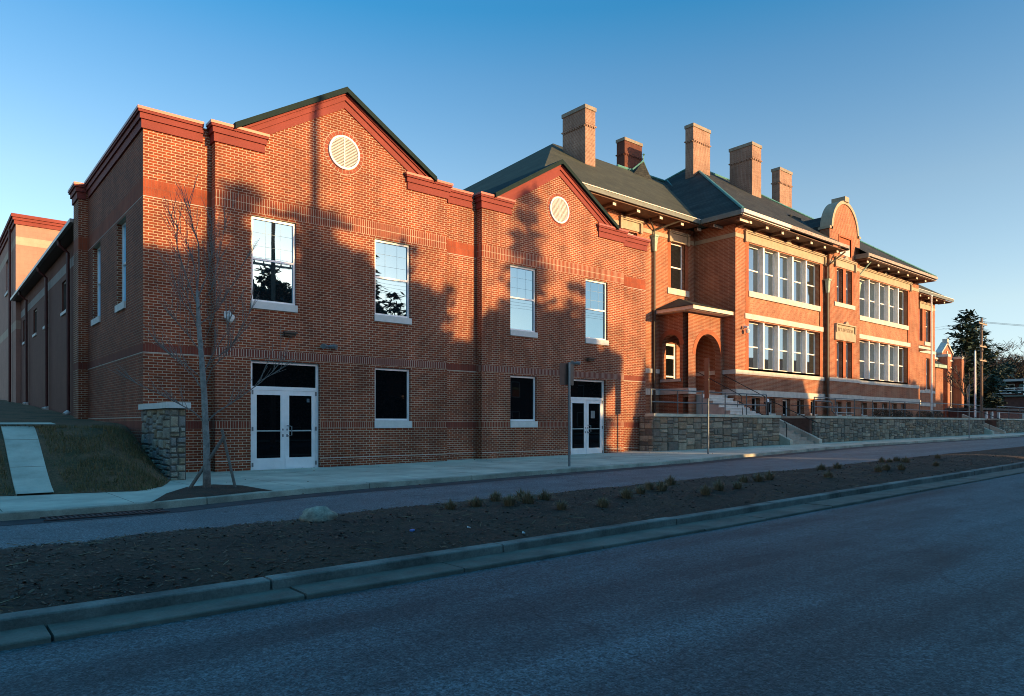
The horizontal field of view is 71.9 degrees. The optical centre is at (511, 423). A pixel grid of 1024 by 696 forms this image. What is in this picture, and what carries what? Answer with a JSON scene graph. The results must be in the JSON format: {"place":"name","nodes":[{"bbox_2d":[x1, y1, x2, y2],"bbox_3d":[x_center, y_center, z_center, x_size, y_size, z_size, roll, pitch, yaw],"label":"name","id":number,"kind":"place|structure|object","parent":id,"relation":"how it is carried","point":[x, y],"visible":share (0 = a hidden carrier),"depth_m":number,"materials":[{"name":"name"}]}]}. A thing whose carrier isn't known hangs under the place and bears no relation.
{"place":"outdoors","nodes":[
{"label":"outdoors","id":0,"kind":"place"},
{"bbox_2d":[0,422,53,495],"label":"concrete path","id":1,"kind":"structure","parent":0,"point":[22,455],"depth_m":13.52,"materials":[{"name":"concrete"}]},
{"bbox_2d":[0,400,169,495],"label":"grass bank","id":2,"kind":"structure","parent":0,"point":[14,412],"depth_m":14.39,"materials":[{"name":"plant"}]},
{"bbox_2d":[0,213,66,402],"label":"tall hall","id":3,"kind":"structure","parent":2,"relation":"on","point":[26,241],"depth_m":38.67,"materials":[{"name":"red brick"}]},
{"bbox_2d":[10,218,73,415],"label":"wing","id":4,"kind":"structure","parent":2,"relation":"on","point":[43,294],"depth_m":29.23,"materials":[{"name":"brick"}]},
{"bbox_2d":[32,309,36,337],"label":"window","id":5,"kind":"structure","parent":4,"relation":"in","point":[35,333],"depth_m":33.70,"materials":[{"name":"brown metal"}]},
{"bbox_2d":[60,282,65,316],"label":"window","id":6,"kind":"structure","parent":4,"relation":"in","point":[64,312],"depth_m":27.11,"materials":[{"name":"brown metal"}]},
{"bbox_2d":[0,473,1023,695],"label":"road","id":7,"kind":"structure","parent":0,"point":[918,594],"depth_m":4.55,"materials":[{"name":"grey asphalt"}]},
{"bbox_2d":[0,467,1023,650],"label":"gutter","id":8,"kind":"object","parent":7,"relation":"on","point":[27,636],"visible":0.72,"depth_m":5.99,"materials":[{"name":"concrete"}]},
{"bbox_2d":[0,446,1023,613],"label":"median soil","id":9,"kind":"structure","parent":0,"point":[540,524],"depth_m":7.17,"materials":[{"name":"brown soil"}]},
{"bbox_2d":[299,506,337,521],"bbox_3d":[-2.201,1.049,7.957,0.334,0.245,0.384,0,0,24],"label":"boulder","id":10,"kind":"object","parent":9,"relation":"on","point":[317,514],"visible":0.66,"depth_m":7.86,"materials":[{"name":"stone"}]},
{"bbox_2d":[443,498,458,509],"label":"grass tuft","id":11,"kind":"object","parent":9,"relation":"on","point":[449,505],"visible":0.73,"depth_m":9.04,"materials":[{"name":"plant"}]},
{"bbox_2d":[0,462,937,610],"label":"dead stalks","id":12,"kind":"object","parent":9,"relation":"on","point":[303,533],"visible":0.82,"depth_m":6.82,"materials":[{"name":"plant"}]},
{"bbox_2d":[465,496,486,506],"bbox_3d":[-0.478,1.026,9.417,0.423,0.196,0.379,0,0,30],"label":"grass tuft","id":13,"kind":"object","parent":9,"relation":"on","point":[476,502],"visible":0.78,"depth_m":9.40,"materials":[{"name":"plant"}]},
{"bbox_2d":[485,491,502,501],"bbox_3d":[-0.240,1.013,10.041,0.413,0.216,0.440,0,0,35],"label":"grass tuft","id":14,"kind":"object","parent":9,"relation":"on","point":[494,496],"visible":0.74,"depth_m":10.00,"materials":[{"name":"plant"}]},
{"bbox_2d":[500,494,518,505],"bbox_3d":[-0.030,1.002,9.435,0.408,0.202,0.431,0,0,28],"label":"grass tuft","id":15,"kind":"object","parent":9,"relation":"on","point":[509,501],"visible":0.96,"depth_m":9.37,"materials":[{"name":"plant"}]},
{"bbox_2d":[0,462,1023,630],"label":"median kerb","id":16,"kind":"structure","parent":9,"relation":"on","point":[46,616],"depth_m":6.11,"materials":[{"name":"concrete"}]},
{"bbox_2d":[513,489,527,501],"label":"grass tuft","id":17,"kind":"object","parent":9,"relation":"on","point":[520,493],"visible":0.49,"depth_m":9.92,"materials":[{"name":"plant"}]},
{"bbox_2d":[518,491,538,503],"bbox_3d":[0.215,0.985,9.663,0.455,0.246,0.426,0,0,13],"label":"grass tuft","id":18,"kind":"object","parent":9,"relation":"on","point":[528,499],"visible":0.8,"depth_m":9.60,"materials":[{"name":"plant"}]},
{"bbox_2d":[535,489,558,500],"bbox_3d":[0.485,1.029,10.283,0.457,0.205,0.432,0,0,5],"label":"grass tuft","id":19,"kind":"object","parent":9,"relation":"on","point":[545,496],"visible":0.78,"depth_m":10.25,"materials":[{"name":"plant"}]},
{"bbox_2d":[555,499,567,509],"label":"grass tuft","id":20,"kind":"object","parent":9,"relation":"on","point":[560,506],"visible":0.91,"depth_m":9.19,"materials":[{"name":"plant"}]},
{"bbox_2d":[593,494,612,507],"bbox_3d":[1.244,1.048,9.623,0.377,0.210,0.403,0,0,-9],"label":"grass tuft","id":21,"kind":"object","parent":9,"relation":"on","point":[601,504],"visible":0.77,"depth_m":9.57,"materials":[{"name":"plant"}]},
{"bbox_2d":[615,487,633,498],"bbox_3d":[1.693,1.000,10.393,0.406,0.211,0.429,0,0,-17],"label":"grass tuft","id":22,"kind":"object","parent":9,"relation":"on","point":[626,493],"visible":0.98,"depth_m":10.35,"materials":[{"name":"plant"}]},
{"bbox_2d":[633,485,647,493],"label":"grass tuft","id":23,"kind":"object","parent":9,"relation":"on","point":[639,490],"visible":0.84,"depth_m":11.16,"materials":[{"name":"plant"}]},
{"bbox_2d":[653,480,668,490],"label":"grass tuft","id":24,"kind":"object","parent":9,"relation":"on","point":[661,487],"visible":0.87,"depth_m":11.56,"materials":[{"name":"plant"}]},
{"bbox_2d":[661,475,677,485],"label":"grass tuft","id":25,"kind":"object","parent":9,"relation":"on","point":[671,480],"visible":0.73,"depth_m":12.35,"materials":[{"name":"plant"}]},
{"bbox_2d":[698,485,711,494],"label":"grass tuft","id":26,"kind":"object","parent":9,"relation":"on","point":[704,490],"visible":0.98,"depth_m":11.03,"materials":[{"name":"plant"}]},
{"bbox_2d":[709,479,725,490],"bbox_3d":[3.436,1.012,11.779,0.437,0.244,0.414,0,0,29],"label":"grass tuft","id":27,"kind":"object","parent":9,"relation":"on","point":[718,486],"visible":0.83,"depth_m":11.73,"materials":[{"name":"plant"}]},
{"bbox_2d":[750,473,765,481],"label":"grass tuft","id":28,"kind":"object","parent":9,"relation":"on","point":[758,478],"visible":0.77,"depth_m":13.09,"materials":[{"name":"plant"}]},
{"bbox_2d":[762,470,774,479],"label":"grass tuft","id":29,"kind":"object","parent":9,"relation":"on","point":[770,475],"visible":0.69,"depth_m":13.41,"materials":[{"name":"plant"}]},
{"bbox_2d":[0,437,1023,548],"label":"side lane","id":30,"kind":"structure","parent":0,"point":[37,534],"depth_m":13.33,"materials":[{"name":"asphalt"}]},
{"bbox_2d":[0,435,1023,520],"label":"kerb","id":31,"kind":"structure","parent":30,"relation":"on","point":[39,513],"depth_m":13.92,"materials":[{"name":"concrete"}]},
{"bbox_2d":[0,436,1023,525],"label":"lane gutter","id":32,"kind":"object","parent":30,"relation":"on","point":[171,510],"visible":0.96,"depth_m":14.12,"materials":[{"name":"concrete"}]},
{"bbox_2d":[40,508,169,520],"bbox_3d":[-5.827,1.303,10.158,1.580,0.014,0.441,0,0,-40],"label":"storm drain","id":33,"kind":"object","parent":32,"relation":"on","point":[103,514],"visible":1,"depth_m":10.10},
{"bbox_2d":[0,432,1023,511],"bbox_3d":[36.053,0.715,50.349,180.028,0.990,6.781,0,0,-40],"label":"pavement","id":34,"kind":"structure","parent":0,"point":[290,478],"depth_m":17.69,"materials":[{"name":"concrete"}]},
{"bbox_2d":[138,402,190,480],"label":"stone pier wall","id":35,"kind":"structure","parent":34,"relation":"on","point":[163,439],"depth_m":15.23,"materials":[{"name":"stone"}]},
{"bbox_2d":[152,484,271,501],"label":"tree pit soil","id":36,"kind":"object","parent":34,"relation":"on","point":[199,491],"visible":1,"depth_m":12.48,"materials":[{"name":"soil"}]},
{"bbox_2d":[102,174,293,487],"bbox_3d":[-5.880,-1.754,13.235,3.449,6.013,0.999,0,0,-1],"label":"young tree","id":37,"kind":"object","parent":36,"relation":"on","point":[205,418],"visible":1,"depth_m":13.21,"materials":[{"name":"brown plant"}]},
{"bbox_2d":[188,435,225,487],"bbox_3d":[-5.755,0.780,13.230,0.751,1.134,0.064,0,0,-8],"label":"tree stake","id":38,"kind":"object","parent":36,"relation":"on","point":[219,443],"visible":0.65,"depth_m":13.22,"materials":[{"name":"brown wood"}]},
{"bbox_2d":[221,429,236,486],"bbox_3d":[-5.356,0.670,13.340,0.305,1.132,0.055,0,0,-5],"label":"tree stake","id":39,"kind":"object","parent":36,"relation":"on","point":[229,460],"visible":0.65,"depth_m":13.32,"materials":[{"name":"brown wood"}]},
{"bbox_2d":[560,362,573,465],"bbox_3d":[1.544,-0.257,19.357,0.566,2.850,0.124,0,0,-42],"label":"parking sign","id":40,"kind":"object","parent":34,"relation":"on","point":[566,373],"visible":1,"depth_m":19.30,"materials":[{"name":"metal"}]},
{"bbox_2d":[704,358,708,453],"bbox_3d":[7.125,-0.645,25.715,0.074,3.500,0.400,0,0,-8],"label":"parking sign","id":41,"kind":"object","parent":34,"relation":"on","point":[706,377],"visible":0.98,"depth_m":25.65,"materials":[{"name":"metal"}]},
{"bbox_2d":[639,413,780,451],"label":"stone wall","id":42,"kind":"structure","parent":34,"relation":"on","point":[663,432],"depth_m":30.30,"materials":[{"name":"stone"}]},
{"bbox_2d":[650,388,766,414],"bbox_3d":[8.901,-0.903,31.105,8.752,1.026,0.052,0,0,-40],"label":"railing","id":43,"kind":"object","parent":42,"relation":"on","point":[702,403],"visible":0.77,"depth_m":30.52,"materials":[{"name":"metal"}]},
{"bbox_2d":[737,400,821,444],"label":"street steps","id":44,"kind":"structure","parent":34,"relation":"on","point":[793,431],"depth_m":36.47,"materials":[{"name":"beige concrete"}]},
{"bbox_2d":[779,416,984,442],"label":"stone wall","id":45,"kind":"structure","parent":34,"relation":"on","point":[825,429],"depth_m":42.27,"materials":[{"name":"stone"}]},
{"bbox_2d":[814,397,979,417],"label":"railing","id":46,"kind":"object","parent":45,"relation":"on","point":[889,409],"visible":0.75,"depth_m":42.93,"materials":[{"name":"metal"}]},
{"bbox_2d":[967,384,969,437],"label":"parking sign","id":47,"kind":"object","parent":34,"relation":"on","point":[969,407],"visible":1,"depth_m":43.85,"materials":[{"name":"metal"}]},
{"bbox_2d":[949,405,1005,433],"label":"street steps","id":48,"kind":"structure","parent":34,"relation":"on","point":[990,426],"depth_m":55.60,"materials":[{"name":"beige concrete"}]},
{"bbox_2d":[985,418,1023,432],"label":"stone wall","id":49,"kind":"structure","parent":34,"relation":"on","point":[1012,425],"depth_m":57.83,"materials":[{"name":"stone"}]},
{"bbox_2d":[0,0,1023,361],"label":"sky","id":50,"kind":"structure","parent":0,"point":[911,112],"materials":[{"name":"blue"}]},
{"bbox_2d":[797,414,1023,418],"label":"dry grass","id":51,"kind":"structure","parent":0,"point":[896,416],"depth_m":44.14,"materials":[{"name":"plant"}]},
{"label":"terrace","id":52,"kind":"structure","parent":0,"visible":0},
{"bbox_2d":[68,87,650,471],"bbox_3d":[-1.668,-4.013,28.155,26.265,10.945,9.110,0,0,-40],"label":"brick annex","id":53,"kind":"object","parent":52,"relation":"on","point":[413,305],"visible":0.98,"depth_m":20.44,"materials":[{"name":"brick"}]},
{"bbox_2d":[91,247,100,326],"bbox_3d":[-12.500,-4.210,21.375,0.250,2.412,1.232,0,0,-40],"label":"window","id":54,"kind":"structure","parent":53,"relation":"in","point":[96,320],"depth_m":21.83,"materials":[{"name":"white metal"}]},
{"bbox_2d":[115,222,125,312],"bbox_3d":[-10.319,-4.210,18.786,0.250,2.412,1.122,0,0,-40],"label":"window","id":55,"kind":"structure","parent":53,"relation":"in","point":[122,305],"depth_m":19.20,"materials":[{"name":"glass"}]},
{"bbox_2d":[252,390,284,468],"bbox_3d":[-6.477,0.151,18.726,0.894,2.074,0.107,0,0,-40],"label":"door","id":56,"kind":"structure","parent":53,"relation":"in","point":[268,406],"depth_m":18.72,"materials":[{"name":"glass"}]},
{"bbox_2d":[251,216,297,312],"bbox_3d":[-6.323,-4.210,18.731,1.242,2.412,0.195,0,0,-40],"label":"window","id":57,"kind":"structure","parent":53,"relation":"in","point":[273,256],"depth_m":18.78,"materials":[{"name":"white glass"}]},
{"bbox_2d":[285,391,316,467],"bbox_3d":[-5.766,0.151,19.282,0.894,2.074,0.174,0,0,-40],"label":"door","id":58,"kind":"structure","parent":53,"relation":"in","point":[300,406],"depth_m":19.30,"materials":[{"name":"glass"}]},
{"bbox_2d":[374,239,411,324],"bbox_3d":[-3.574,-4.210,21.047,1.252,2.412,0.195,0,0,-40],"label":"window","id":59,"kind":"structure","parent":53,"relation":"in","point":[391,259],"depth_m":21.11,"materials":[{"name":"white glass"}]},
{"bbox_2d":[374,368,411,427],"bbox_3d":[-3.574,-0.760,21.047,1.252,1.772,0.195,0,0,-40],"label":"window","id":60,"kind":"structure","parent":53,"relation":"in","point":[391,385],"depth_m":21.09,"materials":[{"name":"glass"}]},
{"bbox_2d":[510,265,537,337],"bbox_3d":[0.372,-4.210,24.372,1.232,2.412,0.195,0,0,-40],"label":"window","id":61,"kind":"structure","parent":53,"relation":"in","point":[522,280],"depth_m":24.43,"materials":[{"name":"white glass"}]},
{"bbox_2d":[510,375,537,426],"bbox_3d":[0.372,-0.760,24.372,1.232,1.772,0.195,0,0,-40],"label":"window","id":62,"kind":"structure","parent":53,"relation":"in","point":[522,388],"depth_m":24.43,"materials":[{"name":"glass"}]},
{"bbox_2d":[571,400,585,454],"bbox_3d":[2.441,0.151,26.247,0.862,2.074,0.097,0,0,-40],"label":"door","id":63,"kind":"structure","parent":53,"relation":"in","point":[578,407],"depth_m":26.26,"materials":[{"name":"glass"}]},
{"bbox_2d":[586,400,602,453],"bbox_3d":[3.139,0.151,26.786,0.884,2.074,0.174,0,0,-40],"label":"door","id":64,"kind":"structure","parent":53,"relation":"in","point":[594,427],"depth_m":26.78,"materials":[{"name":"glass"}]},
{"bbox_2d":[585,279,608,345],"bbox_3d":[3.175,-4.210,26.734,1.242,2.412,0.195,0,0,-40],"label":"window","id":65,"kind":"structure","parent":53,"relation":"in","point":[595,290],"depth_m":26.82,"materials":[{"name":"glass"}]},
{"bbox_2d":[463,104,953,416],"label":"old school","id":66,"kind":"object","parent":52,"relation":"on","point":[776,298],"visible":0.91,"depth_m":41.20,"materials":[{"name":"brick"}]},
{"bbox_2d":[671,243,681,289],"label":"window","id":67,"kind":"structure","parent":66,"relation":"in","point":[676,250],"depth_m":38.80,"materials":[{"name":"glass"}]},
{"bbox_2d":[749,322,758,368],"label":"window","id":68,"kind":"structure","parent":66,"relation":"in","point":[753,327],"depth_m":39.20,"materials":[{"name":"glass"}]},
{"bbox_2d":[749,246,758,292],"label":"window","id":69,"kind":"structure","parent":66,"relation":"in","point":[753,252],"depth_m":39.20,"materials":[{"name":"glass"}]},
{"bbox_2d":[764,325,773,369],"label":"window","id":70,"kind":"structure","parent":66,"relation":"in","point":[768,330],"depth_m":40.22,"materials":[{"name":"glass"}]},
{"bbox_2d":[764,250,773,295],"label":"window","id":71,"kind":"structure","parent":66,"relation":"in","point":[768,256],"depth_m":40.22,"materials":[{"name":"glass"}]},
{"bbox_2d":[779,327,787,371],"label":"window","id":72,"kind":"structure","parent":66,"relation":"in","point":[783,332],"depth_m":41.28,"materials":[{"name":"glass"}]},
{"bbox_2d":[779,255,787,298],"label":"window","id":73,"kind":"structure","parent":66,"relation":"in","point":[783,261],"depth_m":41.28,"materials":[{"name":"glass"}]},
{"bbox_2d":[783,399,786,415],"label":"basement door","id":74,"kind":"structure","parent":66,"relation":"in","point":[784,400],"depth_m":41.13,"materials":[{"name":"paint"}]},
{"bbox_2d":[794,330,801,372],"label":"window","id":75,"kind":"structure","parent":66,"relation":"in","point":[797,333],"depth_m":42.32,"materials":[{"name":"glass"}]},
{"bbox_2d":[794,259,801,301],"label":"window","id":76,"kind":"structure","parent":66,"relation":"in","point":[797,264],"depth_m":42.32,"materials":[{"name":"glass"}]},
{"bbox_2d":[807,332,814,373],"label":"window","id":77,"kind":"structure","parent":66,"relation":"in","point":[810,336],"depth_m":43.35,"materials":[{"name":"glass"}]},
{"bbox_2d":[807,263,814,304],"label":"window","id":78,"kind":"structure","parent":66,"relation":"in","point":[810,268],"depth_m":43.35,"materials":[{"name":"glass"}]},
{"bbox_2d":[837,342,838,376],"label":"window","id":79,"kind":"structure","parent":66,"relation":"in","point":[837,342],"depth_m":44.94,"materials":[{"name":"glass"}]},
{"bbox_2d":[837,270,838,301],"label":"window","id":80,"kind":"structure","parent":66,"relation":"in","point":[837,270],"depth_m":44.94,"materials":[{"name":"glass"}]},
{"bbox_2d":[846,343,847,377],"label":"window","id":81,"kind":"structure","parent":66,"relation":"in","point":[846,343],"depth_m":45.74,"materials":[{"name":"glass"}]},
{"bbox_2d":[846,272,847,303],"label":"window","id":82,"kind":"structure","parent":66,"relation":"in","point":[846,272],"depth_m":45.73,"materials":[{"name":"glass"}]},
{"bbox_2d":[860,341,864,378],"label":"window","id":83,"kind":"structure","parent":66,"relation":"in","point":[862,343],"depth_m":47.97,"materials":[{"name":"glass"}]},
{"bbox_2d":[860,279,864,315],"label":"window","id":84,"kind":"structure","parent":66,"relation":"in","point":[862,291],"depth_m":47.97,"materials":[{"name":"glass"}]},
{"bbox_2d":[870,343,874,379],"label":"window","id":85,"kind":"structure","parent":66,"relation":"in","point":[872,345],"depth_m":48.98,"materials":[{"name":"glass"}]},
{"bbox_2d":[870,282,874,317],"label":"window","id":86,"kind":"structure","parent":66,"relation":"in","point":[872,285],"depth_m":48.98,"materials":[{"name":"glass"}]},
{"bbox_2d":[880,344,884,380],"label":"window","id":87,"kind":"structure","parent":66,"relation":"in","point":[882,347],"depth_m":50.03,"materials":[{"name":"glass"}]},
{"bbox_2d":[880,285,884,320],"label":"window","id":88,"kind":"structure","parent":66,"relation":"in","point":[882,288],"depth_m":50.03,"materials":[{"name":"glass"}]},
{"bbox_2d":[890,346,893,381],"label":"window","id":89,"kind":"structure","parent":66,"relation":"in","point":[891,347],"depth_m":51.03,"materials":[{"name":"glass"}]},
{"bbox_2d":[890,288,893,322],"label":"window","id":90,"kind":"structure","parent":66,"relation":"in","point":[891,289],"depth_m":51.02,"materials":[{"name":"glass"}]},
{"bbox_2d":[899,347,902,381],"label":"window","id":91,"kind":"structure","parent":66,"relation":"in","point":[900,349],"depth_m":52.03,"materials":[{"name":"glass"}]},
{"bbox_2d":[899,290,902,324],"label":"window","id":92,"kind":"structure","parent":66,"relation":"in","point":[900,292],"depth_m":52.04,"materials":[{"name":"glass"}]},
{"bbox_2d":[791,399,859,415],"bbox_3d":[18.089,-0.815,40.453,8.200,1.050,0.115,0,0,-40],"label":"ramp handrail","id":93,"kind":"object","parent":52,"relation":"on","point":[799,405],"visible":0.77,"depth_m":39.98,"materials":[{"name":"metal"}]},
{"bbox_2d":[873,409,890,416],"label":"shrub","id":94,"kind":"object","parent":52,"relation":"on","point":[886,413],"visible":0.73,"depth_m":45.24,"materials":[{"name":"green plant"}]},
{"bbox_2d":[883,410,902,416],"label":"shrub","id":95,"kind":"object","parent":52,"relation":"on","point":[897,414],"visible":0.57,"depth_m":46.27,"materials":[{"name":"green plant"}]},
{"bbox_2d":[916,411,932,417],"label":"shrub","id":96,"kind":"object","parent":52,"relation":"on","point":[925,414],"visible":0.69,"depth_m":49.72,"materials":[{"name":"green plant"}]},
{"bbox_2d":[930,295,932,412],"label":"flagpole","id":97,"kind":"object","parent":52,"relation":"on","point":[931,392],"visible":0.89,"depth_m":53.13,"materials":[{"name":"metal"}]},
{"bbox_2d":[935,339,963,417],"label":"gothic church","id":98,"kind":"structure","parent":52,"relation":"on","point":[947,392],"depth_m":82.29,"materials":[{"name":"brick"}]},
{"bbox_2d":[943,353,988,415],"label":"bare tree","id":99,"kind":"object","parent":52,"relation":"on","point":[959,373],"visible":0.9,"depth_m":78.50,"materials":[{"name":"brown plant"}]},
{"bbox_2d":[964,374,985,407],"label":"evergreen shrub","id":100,"kind":"object","parent":52,"relation":"on","point":[971,399],"visible":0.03,"depth_m":94.40,"materials":[{"name":"green plant"}]},
{"bbox_2d":[974,350,975,417],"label":"light pole","id":101,"kind":"object","parent":52,"relation":"on","point":[974,383],"visible":0.83,"depth_m":71.93,"materials":[{"name":"white metal"}]},
{"bbox_2d":[936,318,1019,417],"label":"utility pole","id":102,"kind":"object","parent":52,"relation":"on","point":[981,346],"visible":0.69,"depth_m":74.91,"materials":[{"name":"brown wood"}]},
{"bbox_2d":[956,321,1008,401],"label":"spruce tree","id":103,"kind":"object","parent":52,"relation":"on","point":[988,364],"visible":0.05,"depth_m":104.72,"materials":[{"name":"green plant"}]},
{"bbox_2d":[943,309,1023,400],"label":"spruce tree","id":104,"kind":"object","parent":52,"relation":"on","point":[969,346],"visible":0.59,"depth_m":94.83,"materials":[{"name":"green plant"}]},
{"bbox_2d":[946,408,1023,418],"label":"railing","id":105,"kind":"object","parent":52,"relation":"on","point":[994,413],"depth_m":80.76,"materials":[{"name":"metal"}]},
{"bbox_2d":[972,374,1006,408],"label":"evergreen shrub","id":106,"kind":"object","parent":52,"relation":"on","point":[990,402],"visible":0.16,"depth_m":100.06,"materials":[{"name":"green plant"}]},
{"bbox_2d":[989,363,1012,395],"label":"evergreen shrub","id":107,"kind":"object","parent":52,"relation":"on","point":[995,370],"visible":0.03,"depth_m":123.94,"materials":[{"name":"green plant"}]},
{"bbox_2d":[989,338,1023,378],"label":"bare tree","id":108,"kind":"object","parent":52,"relation":"on","point":[1009,346],"visible":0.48,"depth_m":126.29,"materials":[{"name":"brown plant"}]},
{"bbox_2d":[994,379,1023,408],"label":"brick house","id":109,"kind":"structure","parent":52,"relation":"on","point":[1013,400],"depth_m":113.36,"materials":[{"name":"white paint"}]},
{"bbox_2d":[994,347,1023,378],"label":"bare tree","id":110,"kind":"object","parent":52,"relation":"on","point":[1014,374],"visible":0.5,"depth_m":131.02,"materials":[{"name":"brown plant"}]},
{"bbox_2d":[996,354,1023,378],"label":"evergreen shrub","id":111,"kind":"object","parent":52,"relation":"on","point":[1009,365],"visible":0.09,"depth_m":134.21,"materials":[{"name":"green plant"}]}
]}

